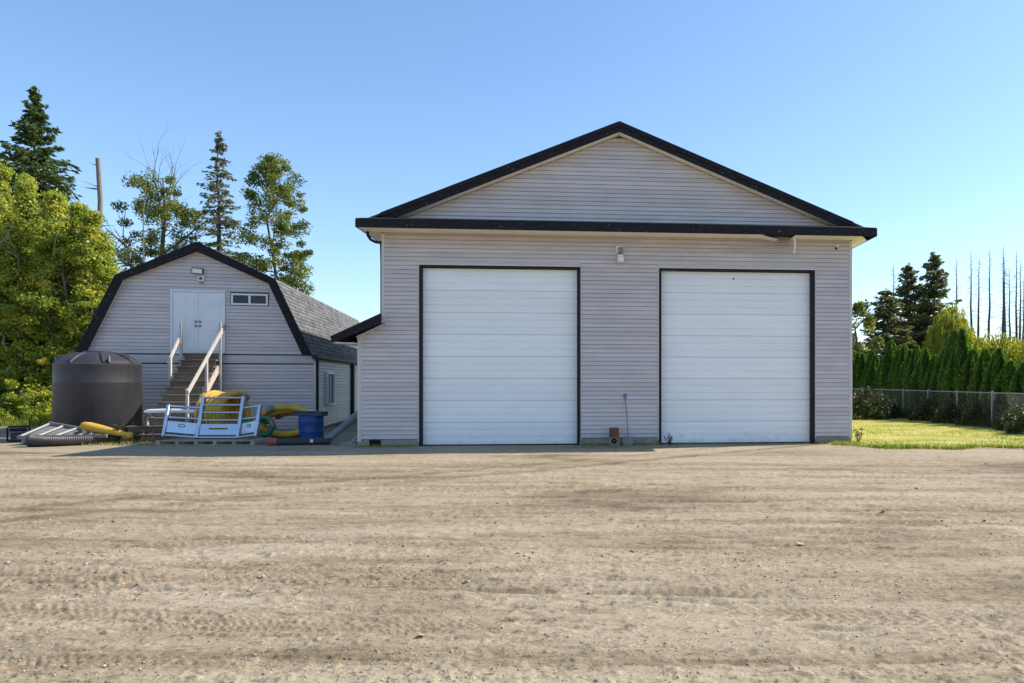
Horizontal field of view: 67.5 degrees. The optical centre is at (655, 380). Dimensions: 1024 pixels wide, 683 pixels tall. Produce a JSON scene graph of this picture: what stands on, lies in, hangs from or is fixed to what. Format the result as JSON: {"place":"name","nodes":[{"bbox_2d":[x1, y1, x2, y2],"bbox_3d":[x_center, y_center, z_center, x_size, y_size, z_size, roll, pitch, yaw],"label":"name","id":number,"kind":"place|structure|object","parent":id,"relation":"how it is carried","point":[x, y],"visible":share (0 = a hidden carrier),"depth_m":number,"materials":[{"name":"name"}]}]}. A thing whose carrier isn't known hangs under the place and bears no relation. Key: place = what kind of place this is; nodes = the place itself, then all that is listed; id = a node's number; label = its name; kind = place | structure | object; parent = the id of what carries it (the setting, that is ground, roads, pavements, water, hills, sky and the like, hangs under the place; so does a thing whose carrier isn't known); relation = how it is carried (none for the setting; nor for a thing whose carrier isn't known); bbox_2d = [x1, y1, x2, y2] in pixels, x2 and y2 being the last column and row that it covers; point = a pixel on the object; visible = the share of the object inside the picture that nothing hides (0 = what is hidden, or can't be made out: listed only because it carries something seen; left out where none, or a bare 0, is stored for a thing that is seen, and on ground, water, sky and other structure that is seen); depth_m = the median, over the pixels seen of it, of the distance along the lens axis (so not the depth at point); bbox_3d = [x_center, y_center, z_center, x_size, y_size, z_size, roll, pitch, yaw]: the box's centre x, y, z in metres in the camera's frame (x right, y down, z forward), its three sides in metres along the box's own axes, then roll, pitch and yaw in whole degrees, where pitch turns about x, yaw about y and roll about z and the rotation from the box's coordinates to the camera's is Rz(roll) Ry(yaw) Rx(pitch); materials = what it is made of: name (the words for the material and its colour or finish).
{"place":"outdoors","nodes":[
{"label":"outdoors","id":0,"kind":"place"},
{"bbox_2d":[6,425,29,441],"bbox_3d":[-16.860,1.395,19.750,0.472,0.410,0.322,0,0,-38],"label":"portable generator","id":1,"kind":"object","parent":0,"point":[13,436],"visible":0.77,"depth_m":19.61,"materials":[{"name":"black metal"}]},
{"bbox_2d":[0,414,51,426],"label":"verge grass","id":2,"kind":"structure","parent":0,"point":[17,422],"depth_m":26.41,"materials":[{"name":"green plant"}]},
{"bbox_2d":[0,426,1023,682],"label":"yard","id":3,"kind":"structure","parent":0,"point":[348,494],"depth_m":6.58,"materials":[{"name":"beige gravel"}]},
{"bbox_2d":[17,422,108,444],"bbox_3d":[-14.875,1.325,18.979,2.080,0.559,0.672,0,0,-6],"label":"salvaged rack","id":4,"kind":"object","parent":3,"relation":"on","point":[48,428],"visible":0.67,"depth_m":18.97,"materials":[{"name":"grey metal"}]},
{"bbox_2d":[80,422,133,437],"bbox_3d":[-13.986,1.249,19.033,1.275,0.422,0.236,0,0,-3],"label":"yellow chute","id":5,"kind":"object","parent":4,"relation":"on","point":[93,427],"visible":0.99,"depth_m":18.96,"materials":[{"name":"plastic"}]},
{"bbox_2d":[23,432,136,446],"bbox_3d":[-14.380,1.450,18.752,2.295,0.308,0.623,0,0,-43],"label":"corrugated hose","id":6,"kind":"object","parent":3,"relation":"on","point":[31,440],"visible":0.88,"depth_m":18.29,"materials":[{"name":"plastic"}]},
{"bbox_2d":[52,351,142,431],"bbox_3d":[-15.374,0.385,20.587,2.014,2.430,2.042,0,0,-23],"label":"water tank","id":7,"kind":"object","parent":3,"relation":"on","point":[104,388],"visible":0.97,"depth_m":19.86,"materials":[{"name":"grey plastic"}]},
{"bbox_2d":[73,440,174,445],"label":"straw tufts","id":8,"kind":"object","parent":3,"relation":"on","point":[117,443],"visible":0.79,"depth_m":18.73,"materials":[{"name":"beige plant"}]},
{"bbox_2d":[144,409,198,441],"bbox_3d":[-12.459,1.155,19.253,1.263,0.890,0.375,0,0,-2],"label":"folding table","id":9,"kind":"object","parent":3,"relation":"on","point":[152,411],"visible":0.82,"depth_m":19.09,"materials":[{"name":"white paint"}]},
{"bbox_2d":[125,322,225,441],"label":"wooden staircase","id":10,"kind":"structure","parent":3,"relation":"on","point":[189,383],"depth_m":21.36,"materials":[{"name":"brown wood"}]},
{"bbox_2d":[155,437,273,444],"bbox_3d":[-11.220,1.541,19.050,2.430,0.118,1.000,0,0,-2],"label":"wooden pallet","id":11,"kind":"object","parent":3,"relation":"on","point":[251,440],"visible":0.88,"depth_m":18.70,"materials":[{"name":"grey wood"}]},
{"bbox_2d":[161,396,262,438],"bbox_3d":[-11.170,0.898,19.009,2.360,1.120,0.470,0,-15,-1],"label":"grille guard","id":12,"kind":"object","parent":11,"relation":"on","point":[199,429],"visible":1,"depth_m":19.03,"materials":[{"name":"metal"}]},
{"bbox_2d":[255,416,274,436],"bbox_3d":[-10.286,1.200,19.628,0.525,0.556,0.238,0,-10,-10],"label":"discharge hose","id":13,"kind":"object","parent":11,"relation":"on","point":[270,431],"visible":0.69,"depth_m":19.57,"materials":[{"name":"green plastic"}]},
{"bbox_2d":[75,242,359,433],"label":"gambrel barn","id":14,"kind":"structure","parent":3,"relation":"on","point":[279,347],"depth_m":22.89,"materials":[{"name":"plastic"}]},
{"bbox_2d":[173,292,197,352],"bbox_3d":[-14.238,-1.770,22.581,0.683,1.852,0.105,0,0,-13],"label":"door leaf","id":15,"kind":"structure","parent":14,"relation":"in","point":[185,304],"depth_m":22.60,"materials":[{"name":"white paint"}]},
{"bbox_2d":[198,292,222,352],"bbox_3d":[-13.567,-1.770,22.739,0.683,1.852,0.105,0,0,-13],"label":"door leaf","id":16,"kind":"structure","parent":14,"relation":"in","point":[210,305],"depth_m":22.74,"materials":[{"name":"white paint"}]},
{"bbox_2d":[231,293,267,305],"bbox_3d":[-12.515,-2.507,22.995,1.035,0.355,0.050,0,0,-13],"label":"window","id":17,"kind":"structure","parent":14,"relation":"in","point":[236,298],"depth_m":22.98,"materials":[{"name":"white paint"}]},
{"bbox_2d":[325,372,336,404],"bbox_3d":[-11.145,0.250,25.605,0.140,1.100,1.300,0,0,-13],"label":"window","id":18,"kind":"structure","parent":14,"relation":"in","point":[330,376],"depth_m":25.56,"materials":[{"name":"white paint"}]},
{"bbox_2d":[193,390,250,434],"bbox_3d":[-11.914,0.921,20.556,1.176,1.331,1.120,0,0,22],"label":"suction hose","id":19,"kind":"object","parent":3,"relation":"on","point":[234,393],"visible":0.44,"depth_m":20.30,"materials":[{"name":"yellow plastic"}]},
{"bbox_2d":[253,404,309,437],"bbox_3d":[-9.983,1.123,20.284,1.689,0.940,0.845,0,-14,-4],"label":"suction hose","id":20,"kind":"object","parent":3,"relation":"on","point":[280,411],"visible":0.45,"depth_m":20.09,"materials":[{"name":"yellow plastic"}]},
{"bbox_2d":[267,438,330,444],"bbox_3d":[-8.900,1.508,18.626,1.460,0.183,0.189,0,0,-10],"label":"black pipe","id":21,"kind":"object","parent":3,"relation":"on","point":[298,441],"visible":1,"depth_m":18.57,"materials":[{"name":"plastic"}]},
{"bbox_2d":[298,416,323,437],"bbox_3d":[-9.290,1.272,20.120,0.636,0.655,0.636,0,0,0],"label":"blue drum","id":22,"kind":"object","parent":3,"relation":"on","point":[310,426],"visible":0.87,"depth_m":19.86,"materials":[{"name":"plastic"}]},
{"bbox_2d":[291,411,328,415],"bbox_3d":[-9.289,0.875,20.059,0.820,0.118,0.460,2,0,-3],"label":"plastic tray","id":23,"kind":"object","parent":22,"relation":"on","point":[309,413],"visible":1,"depth_m":19.85,"materials":[{"name":"plastic"}]},
{"bbox_2d":[325,410,356,440],"bbox_3d":[-7.926,1.060,19.224,1.197,1.046,0.201,0,0,-45],"label":"grey pipe","id":24,"kind":"object","parent":3,"relation":"on","point":[342,427],"visible":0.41,"depth_m":19.07,"materials":[{"name":"plastic"}]},
{"bbox_2d":[330,121,876,446],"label":"garage building","id":25,"kind":"structure","parent":3,"relation":"on","point":[520,304],"depth_m":18.66,"materials":[{"name":"plastic"}]},
{"bbox_2d":[423,267,576,445],"bbox_3d":[-3.861,-0.603,18.601,3.813,4.405,0.098,0,0,-5],"label":"garage door","id":26,"kind":"structure","parent":25,"relation":"in","point":[500,344],"depth_m":18.55,"materials":[{"name":"paint"}]},
{"bbox_2d":[616,245,623,262],"bbox_3d":[-0.893,-3.163,18.576,0.207,0.435,0.184,0,0,-5],"label":"wall lamp","id":27,"kind":"object","parent":25,"relation":"attached to","point":[620,257],"visible":1,"depth_m":18.54,"materials":[{"name":"white paint"}]},
{"bbox_2d":[661,271,809,443],"bbox_3d":[2.038,-0.603,19.132,3.896,4.405,0.098,0,0,-5],"label":"garage door","id":28,"kind":"structure","parent":25,"relation":"in","point":[735,354],"depth_m":19.09,"materials":[{"name":"paint"}]},
{"bbox_2d":[354,440,853,447],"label":"wall weeds","id":29,"kind":"object","parent":3,"relation":"on","point":[584,444],"depth_m":18.49,"materials":[{"name":"green plant"}]},
{"bbox_2d":[609,428,618,445],"bbox_3d":[-1.036,1.377,18.448,0.260,0.445,0.170,0,0,-5],"label":"rusty housing","id":30,"kind":"object","parent":3,"relation":"on","point":[613,436],"visible":1,"depth_m":18.39,"materials":[{"name":"metal"}]},
{"bbox_2d":[623,395,632,445],"bbox_3d":[-0.697,0.963,18.566,0.255,1.284,0.244,0,0,-5],"label":"shovel","id":31,"kind":"object","parent":3,"relation":"on","point":[628,440],"visible":1,"depth_m":18.47,"materials":[{"name":"grey plastic"}]},
{"bbox_2d":[0,0,1023,354],"label":"sky","id":32,"kind":"structure","parent":0,"point":[902,119],"materials":[{"name":"blue"}]},
{"bbox_2d":[828,416,1023,449],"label":"lawn","id":33,"kind":"structure","parent":0,"point":[956,439],"depth_m":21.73,"materials":[{"name":"plant"}]},
{"bbox_2d":[852,353,866,397],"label":"hedge cedar","id":34,"kind":"object","parent":33,"relation":"on","point":[859,368],"visible":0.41,"depth_m":40.79,"materials":[{"name":"green plant"}]},
{"bbox_2d":[859,350,874,396],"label":"hedge cedar","id":35,"kind":"object","parent":33,"relation":"on","point":[871,353],"visible":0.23,"depth_m":39.89,"materials":[{"name":"green plant"}]},
{"bbox_2d":[852,299,888,358],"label":"maple","id":36,"kind":"object","parent":33,"relation":"on","point":[868,320],"visible":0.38,"depth_m":47.78,"materials":[{"name":"green plant"}]},
{"bbox_2d":[863,354,879,396],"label":"hedge cedar","id":37,"kind":"object","parent":33,"relation":"on","point":[872,366],"visible":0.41,"depth_m":38.85,"materials":[{"name":"green plant"}]},
{"bbox_2d":[852,385,891,419],"bbox_3d":[8.509,0.928,30.508,2.204,1.498,2.250,0,0,28],"label":"shrub","id":38,"kind":"object","parent":33,"relation":"on","point":[872,408],"visible":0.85,"depth_m":29.98,"materials":[{"name":"green plant"}]},
{"bbox_2d":[870,358,883,398],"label":"hedge cedar","id":39,"kind":"object","parent":33,"relation":"on","point":[874,385],"visible":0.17,"depth_m":37.91,"materials":[{"name":"green plant"}]},
{"bbox_2d":[876,340,896,402],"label":"hedge cedar","id":40,"kind":"object","parent":33,"relation":"on","point":[889,355],"visible":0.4,"depth_m":36.81,"materials":[{"name":"green plant"}]},
{"bbox_2d":[876,395,903,417],"bbox_3d":[9.627,1.117,31.506,1.587,1.079,1.620,0,0,28],"label":"shrub","id":41,"kind":"object","parent":33,"relation":"on","point":[894,413],"visible":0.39,"depth_m":31.11,"materials":[{"name":"green plant"}]},
{"bbox_2d":[860,288,920,359],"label":"fir tree","id":42,"kind":"object","parent":33,"relation":"on","point":[886,312],"visible":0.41,"depth_m":52.62,"materials":[{"name":"green plant"}]},
{"bbox_2d":[883,349,900,404],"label":"hedge cedar","id":43,"kind":"object","parent":33,"relation":"on","point":[888,380],"visible":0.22,"depth_m":35.98,"materials":[{"name":"green plant"}]},
{"bbox_2d":[890,345,907,409],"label":"hedge cedar","id":44,"kind":"object","parent":33,"relation":"on","point":[902,355],"visible":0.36,"depth_m":35.13,"materials":[{"name":"green plant"}]},
{"bbox_2d":[893,349,912,408],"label":"hedge cedar","id":45,"kind":"object","parent":33,"relation":"on","point":[899,377],"visible":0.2,"depth_m":34.41,"materials":[{"name":"green plant"}]},
{"bbox_2d":[890,264,926,348],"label":"fir tree","id":46,"kind":"object","parent":33,"relation":"on","point":[909,282],"visible":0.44,"depth_m":55.68,"materials":[{"name":"green plant"}]},
{"bbox_2d":[901,345,921,413],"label":"hedge cedar","id":47,"kind":"object","parent":33,"relation":"on","point":[916,353],"visible":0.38,"depth_m":33.29,"materials":[{"name":"green plant"}]},
{"bbox_2d":[906,347,932,410],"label":"hedge cedar","id":48,"kind":"object","parent":33,"relation":"on","point":[918,374],"visible":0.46,"depth_m":32.36,"materials":[{"name":"green plant"}]},
{"bbox_2d":[907,396,940,420],"bbox_3d":[10.534,1.117,29.006,1.587,1.079,1.620,0,0,28],"label":"shrub","id":49,"kind":"object","parent":33,"relation":"on","point":[924,410],"visible":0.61,"depth_m":28.74,"materials":[{"name":"green plant"}]},
{"bbox_2d":[919,354,937,402],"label":"hedge cedar","id":50,"kind":"object","parent":33,"relation":"on","point":[928,371],"visible":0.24,"depth_m":31.50,"materials":[{"name":"green plant"}]},
{"bbox_2d":[908,252,962,348],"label":"fir tree","id":51,"kind":"object","parent":33,"relation":"on","point":[933,286],"visible":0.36,"depth_m":54.73,"materials":[{"name":"green plant"}]},
{"bbox_2d":[928,347,945,405],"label":"hedge cedar","id":52,"kind":"object","parent":33,"relation":"on","point":[932,384],"visible":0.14,"depth_m":30.74,"materials":[{"name":"green plant"}]},
{"bbox_2d":[852,387,1023,425],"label":"chain link fence","id":53,"kind":"object","parent":33,"relation":"on","point":[992,393],"visible":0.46,"depth_m":27.27,"materials":[{"name":"metal"}]},
{"bbox_2d":[862,406,1018,432],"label":"fence weeds","id":54,"kind":"object","parent":33,"relation":"on","point":[989,424],"visible":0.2,"depth_m":25.55,"materials":[{"name":"green plant"}]},
{"bbox_2d":[935,329,957,416],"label":"hedge cedar","id":55,"kind":"object","parent":33,"relation":"on","point":[949,346],"visible":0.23,"depth_m":29.94,"materials":[{"name":"green plant"}]},
{"bbox_2d":[930,400,964,423],"bbox_3d":[10.742,1.170,27.405,1.411,0.959,1.440,0,0,28],"label":"shrub","id":56,"kind":"object","parent":33,"relation":"on","point":[944,411],"visible":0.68,"depth_m":27.16,"materials":[{"name":"green plant"}]},
{"bbox_2d":[921,304,977,356],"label":"weeping willow","id":57,"kind":"object","parent":33,"relation":"on","point":[942,329],"visible":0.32,"depth_m":44.52,"materials":[{"name":"green plant"}]},
{"bbox_2d":[940,327,971,411],"bbox_3d":[11.928,-0.208,29.120,1.465,3.788,1.459,0,0,-9],"label":"hedge cedar","id":58,"kind":"object","parent":33,"relation":"on","point":[961,348],"visible":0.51,"depth_m":28.95,"materials":[{"name":"green plant"}]},
{"bbox_2d":[952,348,979,410],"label":"hedge cedar","id":59,"kind":"object","parent":33,"relation":"on","point":[966,371],"visible":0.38,"depth_m":28.11,"materials":[{"name":"green plant"}]},
{"bbox_2d":[955,399,990,425],"bbox_3d":[11.170,1.143,26.005,1.499,1.019,1.530,0,0,28],"label":"shrub","id":60,"kind":"object","parent":33,"relation":"on","point":[970,412],"visible":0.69,"depth_m":25.73,"materials":[{"name":"green plant"}]},
{"bbox_2d":[966,348,991,409],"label":"hedge cedar","id":61,"kind":"object","parent":33,"relation":"on","point":[980,367],"visible":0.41,"depth_m":27.19,"materials":[{"name":"green plant"}]},
{"bbox_2d":[979,347,1007,415],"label":"hedge cedar","id":62,"kind":"object","parent":33,"relation":"on","point":[997,363],"visible":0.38,"depth_m":26.34,"materials":[{"name":"green plant"}]},
{"bbox_2d":[970,330,1023,360],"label":"willow bush","id":63,"kind":"object","parent":33,"relation":"on","point":[981,344],"visible":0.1,"depth_m":37.43,"materials":[{"name":"green plant"}]},
{"bbox_2d":[986,360,1023,420],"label":"hedge cedar","id":64,"kind":"object","parent":33,"relation":"on","point":[1004,377],"visible":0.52,"depth_m":25.45,"materials":[{"name":"green plant"}]},
{"bbox_2d":[993,405,1023,430],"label":"shrub","id":65,"kind":"object","parent":33,"relation":"on","point":[1000,425],"visible":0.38,"depth_m":23.32,"materials":[{"name":"green plant"}]},
{"bbox_2d":[999,361,1023,419],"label":"hedge cedar","id":66,"kind":"object","parent":33,"relation":"on","point":[1017,380],"visible":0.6,"depth_m":24.46,"materials":[{"name":"green plant"}]},
{"bbox_2d":[1002,405,1023,433],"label":"shrub","id":67,"kind":"object","parent":33,"relation":"on","point":[1011,427],"visible":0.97,"depth_m":21.91,"materials":[{"name":"green plant"}]},
{"bbox_2d":[1004,334,1023,366],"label":"willow bush","id":68,"kind":"object","parent":33,"relation":"on","point":[1017,356],"visible":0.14,"depth_m":35.99,"materials":[{"name":"green plant"}]},
{"label":"ground","id":69,"kind":"structure","parent":0,"visible":0},
{"bbox_2d":[0,163,17,367],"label":"young tree","id":70,"kind":"object","parent":69,"relation":"on","point":[5,173],"visible":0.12,"depth_m":33.53,"materials":[{"name":"green plant"}]},
{"bbox_2d":[0,194,28,394],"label":"young tree","id":71,"kind":"object","parent":69,"relation":"on","point":[3,205],"visible":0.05,"depth_m":30.62,"materials":[{"name":"green plant"}]},
{"bbox_2d":[0,388,41,420],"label":"shrub","id":72,"kind":"object","parent":69,"relation":"on","point":[9,410],"visible":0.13,"depth_m":27.88,"materials":[{"name":"green plant"}]},
{"bbox_2d":[0,211,47,410],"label":"young tree","id":73,"kind":"object","parent":69,"relation":"on","point":[11,229],"visible":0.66,"depth_m":29.29,"materials":[{"name":"green plant"}]},
{"bbox_2d":[0,365,51,422],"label":"shrub","id":74,"kind":"object","parent":69,"relation":"on","point":[7,384],"visible":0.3,"depth_m":28.41,"materials":[{"name":"green plant"}]},
{"bbox_2d":[0,389,51,425],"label":"shrub","id":75,"kind":"object","parent":69,"relation":"on","point":[7,397],"visible":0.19,"depth_m":27.68,"materials":[{"name":"green plant"}]},
{"bbox_2d":[0,177,53,390],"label":"young tree","id":76,"kind":"object","parent":69,"relation":"on","point":[25,202],"visible":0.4,"depth_m":30.01,"materials":[{"name":"green plant"}]},
{"bbox_2d":[12,171,42,286],"bbox_3d":[-27.546,-3.659,32.654,2.894,10.983,2.670,0,0,17],"label":"young tree","id":77,"kind":"object","parent":69,"relation":"on","point":[27,176],"visible":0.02,"depth_m":32.55,"materials":[{"name":"green plant"}]},
{"bbox_2d":[4,210,55,376],"bbox_3d":[-25.250,-2.617,30.771,2.576,8.846,2.575,0,0,-22],"label":"young tree","id":78,"kind":"object","parent":69,"relation":"on","point":[34,216],"visible":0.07,"depth_m":30.28,"materials":[{"name":"green plant"}]},
{"bbox_2d":[14,368,51,419],"bbox_3d":[-23.073,0.625,28.938,2.929,2.296,2.910,0,0,42],"label":"shrub","id":79,"kind":"object","parent":69,"relation":"on","point":[40,404],"visible":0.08,"depth_m":28.17,"materials":[{"name":"green plant"}]},
{"bbox_2d":[19,383,51,422],"bbox_3d":[-22.085,0.907,28.418,3.740,1.740,3.184,0,0,-12],"label":"shrub","id":80,"kind":"object","parent":69,"relation":"on","point":[31,398],"visible":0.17,"depth_m":27.61,"materials":[{"name":"green plant"}]},
{"bbox_2d":[0,189,93,401],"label":"young tree","id":81,"kind":"object","parent":69,"relation":"on","point":[52,212],"visible":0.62,"depth_m":29.18,"materials":[{"name":"green plant"}]},
{"bbox_2d":[17,221,84,387],"bbox_3d":[-24.095,-2.329,30.532,3.101,8.239,3.101,0,0,18],"label":"young tree","id":82,"kind":"object","parent":69,"relation":"on","point":[69,289],"visible":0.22,"depth_m":29.77,"materials":[{"name":"green plant"}]},
{"bbox_2d":[43,188,69,323],"bbox_3d":[-26.189,-3.297,33.077,2.850,10.221,2.850,0,0,-30],"label":"young tree","id":83,"kind":"object","parent":69,"relation":"on","point":[64,213],"visible":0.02,"depth_m":32.74,"materials":[{"name":"green plant"}]},
{"bbox_2d":[0,85,117,264],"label":"fir tree","id":84,"kind":"object","parent":69,"relation":"on","point":[30,162],"visible":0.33,"depth_m":38.72,"materials":[{"name":"green plant"}]},
{"bbox_2d":[45,199,94,354],"bbox_3d":[-23.259,-2.780,30.231,2.725,9.183,2.472,0,0,44],"label":"young tree","id":85,"kind":"object","parent":69,"relation":"on","point":[77,210],"visible":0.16,"depth_m":30.02,"materials":[{"name":"green plant"}]},
{"bbox_2d":[47,208,114,374],"bbox_3d":[-22.404,-2.515,29.782,2.776,8.638,2.776,0,0,28],"label":"young tree","id":86,"kind":"object","parent":69,"relation":"on","point":[89,232],"visible":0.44,"depth_m":29.26,"materials":[{"name":"green plant"}]},
{"bbox_2d":[81,158,113,231],"bbox_3d":[-27.629,-4.652,36.892,1.541,12.707,1.283,0,0,-40],"label":"dead snag","id":87,"kind":"object","parent":69,"relation":"on","point":[99,187],"visible":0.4,"depth_m":36.90,"materials":[{"name":"grey wood"}]},
{"bbox_2d":[54,232,148,349],"bbox_3d":[-22.293,-2.143,30.082,2.996,7.874,3.248,0,0,-8],"label":"young tree","id":88,"kind":"object","parent":69,"relation":"on","point":[110,245],"visible":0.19,"depth_m":29.70,"materials":[{"name":"green plant"}]},
{"bbox_2d":[139,176,146,262],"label":"dead sapling","id":89,"kind":"object","parent":69,"relation":"on","point":[143,224],"visible":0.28,"depth_m":40.95,"materials":[{"name":"grey wood"}]},
{"bbox_2d":[71,130,251,271],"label":"broken maple","id":90,"kind":"object","parent":69,"relation":"on","point":[179,211],"visible":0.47,"depth_m":44.47,"materials":[{"name":"green plant"}]},
{"bbox_2d":[187,131,247,256],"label":"spruce tree","id":91,"kind":"object","parent":69,"relation":"on","point":[218,196],"visible":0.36,"depth_m":47.89,"materials":[{"name":"green plant"}]},
{"bbox_2d":[231,152,315,294],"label":"cottonwood tree","id":92,"kind":"object","parent":69,"relation":"on","point":[267,168],"visible":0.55,"depth_m":45.74,"materials":[{"name":"green plant"}]},
{"bbox_2d":[964,258,981,335],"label":"dead conifer","id":93,"kind":"object","parent":69,"relation":"on","point":[971,314],"visible":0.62,"depth_m":66.78,"materials":[{"name":"grey wood"}]},
{"bbox_2d":[973,262,988,336],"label":"dead conifer","id":94,"kind":"object","parent":69,"relation":"on","point":[979,298],"visible":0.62,"depth_m":67.89,"materials":[{"name":"grey wood"}]},
{"bbox_2d":[983,253,999,340],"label":"dead conifer","id":95,"kind":"object","parent":69,"relation":"on","point":[989,310],"visible":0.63,"depth_m":68.91,"materials":[{"name":"grey wood"}]},
{"bbox_2d":[991,246,1011,348],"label":"dead conifer","id":96,"kind":"object","parent":69,"relation":"on","point":[1002,315],"visible":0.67,"depth_m":70.14,"materials":[{"name":"grey wood"}]},
{"bbox_2d":[994,261,1010,336],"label":"dead conifer","id":97,"kind":"object","parent":69,"relation":"on","point":[1005,316],"visible":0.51,"depth_m":71.02,"materials":[{"name":"grey wood"}]},
{"bbox_2d":[1001,271,1015,346],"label":"dead conifer","id":98,"kind":"object","parent":69,"relation":"on","point":[1009,333],"visible":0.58,"depth_m":71.98,"materials":[{"name":"grey wood"}]},
{"bbox_2d":[1011,251,1022,340],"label":"dead conifer","id":99,"kind":"object","parent":69,"relation":"on","point":[1016,325],"visible":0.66,"depth_m":72.73,"materials":[{"name":"grey wood"}]},
{"bbox_2d":[1014,265,1023,341],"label":"dead conifer","id":100,"kind":"object","parent":69,"relation":"on","point":[1019,333],"visible":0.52,"depth_m":73.89,"materials":[{"name":"grey wood"}]},
{"bbox_2d":[1016,277,1023,347],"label":"dead conifer","id":101,"kind":"object","parent":69,"relation":"on","point":[1022,336],"visible":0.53,"depth_m":65.95,"materials":[{"name":"grey wood"}]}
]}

